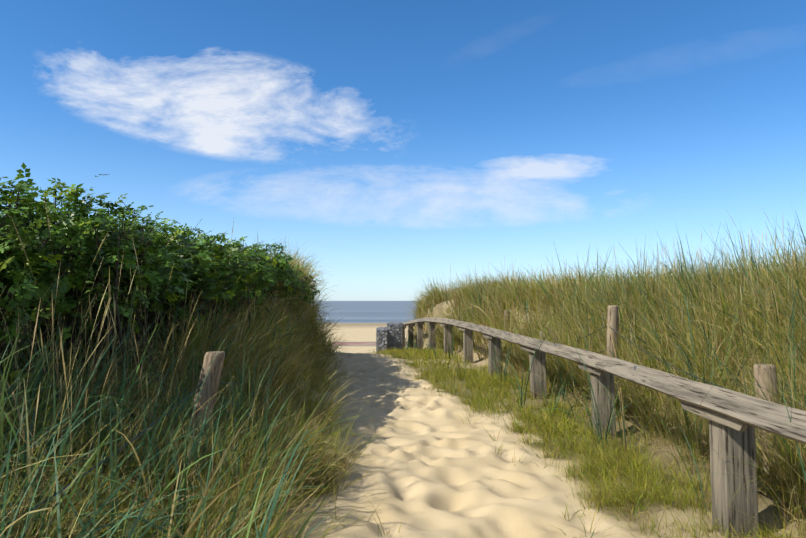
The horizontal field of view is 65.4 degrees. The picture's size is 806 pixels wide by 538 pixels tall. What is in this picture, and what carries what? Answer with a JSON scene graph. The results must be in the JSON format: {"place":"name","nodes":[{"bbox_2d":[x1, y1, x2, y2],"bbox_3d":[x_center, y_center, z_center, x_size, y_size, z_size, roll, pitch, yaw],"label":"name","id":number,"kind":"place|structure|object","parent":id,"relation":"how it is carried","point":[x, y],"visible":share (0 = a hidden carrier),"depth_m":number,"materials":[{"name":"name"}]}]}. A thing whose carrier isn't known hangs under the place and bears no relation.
{"place":"outdoors","nodes":[
{"label":"outdoors","id":0,"kind":"place"},
{"bbox_2d":[312,301,418,322],"bbox_3d":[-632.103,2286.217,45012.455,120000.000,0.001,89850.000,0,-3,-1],"label":"sea water","id":1,"kind":"structure","parent":0,"point":[374,311],"depth_m":350.37,"materials":[{"name":"blue liquid"}]},
{"bbox_2d":[0,288,805,537],"bbox_3d":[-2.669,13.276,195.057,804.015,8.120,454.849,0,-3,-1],"label":"sand","id":2,"kind":"structure","parent":0,"point":[447,473],"depth_m":5.84,"materials":[{"name":"beige sand"}]},
{"bbox_2d":[0,351,244,531],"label":"dune fence","id":3,"kind":"object","parent":2,"relation":"on","point":[211,382],"visible":0.46,"depth_m":5.00,"materials":[{"name":"brown wood"}]},
{"bbox_2d":[0,187,316,397],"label":"rose thicket canes","id":4,"kind":"object","parent":2,"relation":"on","point":[68,323],"visible":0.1,"depth_m":6.19,"materials":[{"name":"green plant"}]},
{"bbox_2d":[0,162,320,384],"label":"rose leaves","id":5,"kind":"object","parent":4,"relation":"attached to","point":[102,222],"visible":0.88,"depth_m":6.06,"materials":[{"name":"green plant"}]},
{"bbox_2d":[0,196,390,537],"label":"marram grass","id":6,"kind":"structure","parent":2,"relation":"on","point":[297,368],"depth_m":5.20,"materials":[{"name":"green plant"}]},
{"bbox_2d":[331,342,406,345],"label":"beach wet strip","id":7,"kind":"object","parent":2,"relation":"on","point":[359,343],"depth_m":77.44,"materials":[{"name":"brown sand"}]},
{"bbox_2d":[376,321,402,352],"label":"gabion baskets","id":8,"kind":"object","parent":2,"relation":"on","point":[386,337],"visible":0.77,"depth_m":26.39,"materials":[{"name":"grey stone"}]},
{"bbox_2d":[0,205,805,537],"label":"lyme grass","id":9,"kind":"structure","parent":2,"relation":"on","point":[36,379],"depth_m":4.55,"materials":[{"name":"green plant"}]},
{"bbox_2d":[310,345,805,537],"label":"short grass","id":10,"kind":"structure","parent":2,"relation":"on","point":[555,427],"depth_m":6.41,"materials":[{"name":"green plant"}]},
{"bbox_2d":[402,317,805,537],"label":"wooden handrail","id":11,"kind":"object","parent":2,"relation":"on","point":[732,417],"visible":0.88,"depth_m":4.34,"materials":[{"name":"grey wood"}]},
{"bbox_2d":[405,207,805,537],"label":"marram grass","id":12,"kind":"structure","parent":2,"relation":"on","point":[541,302],"depth_m":8.28,"materials":[{"name":"green plant"}]},
{"bbox_2d":[503,305,800,476],"bbox_3d":[2.841,1.486,10.810,0.361,1.745,19.251,0,-3,-2],"label":"dune fence","id":13,"kind":"object","parent":2,"relation":"on","point":[612,314],"visible":0.23,"depth_m":5.15,"materials":[{"name":"brown wood"}]},
{"bbox_2d":[0,0,805,300],"label":"sky","id":14,"kind":"structure","parent":0,"point":[400,142],"materials":[{"name":"blue"}]}
]}

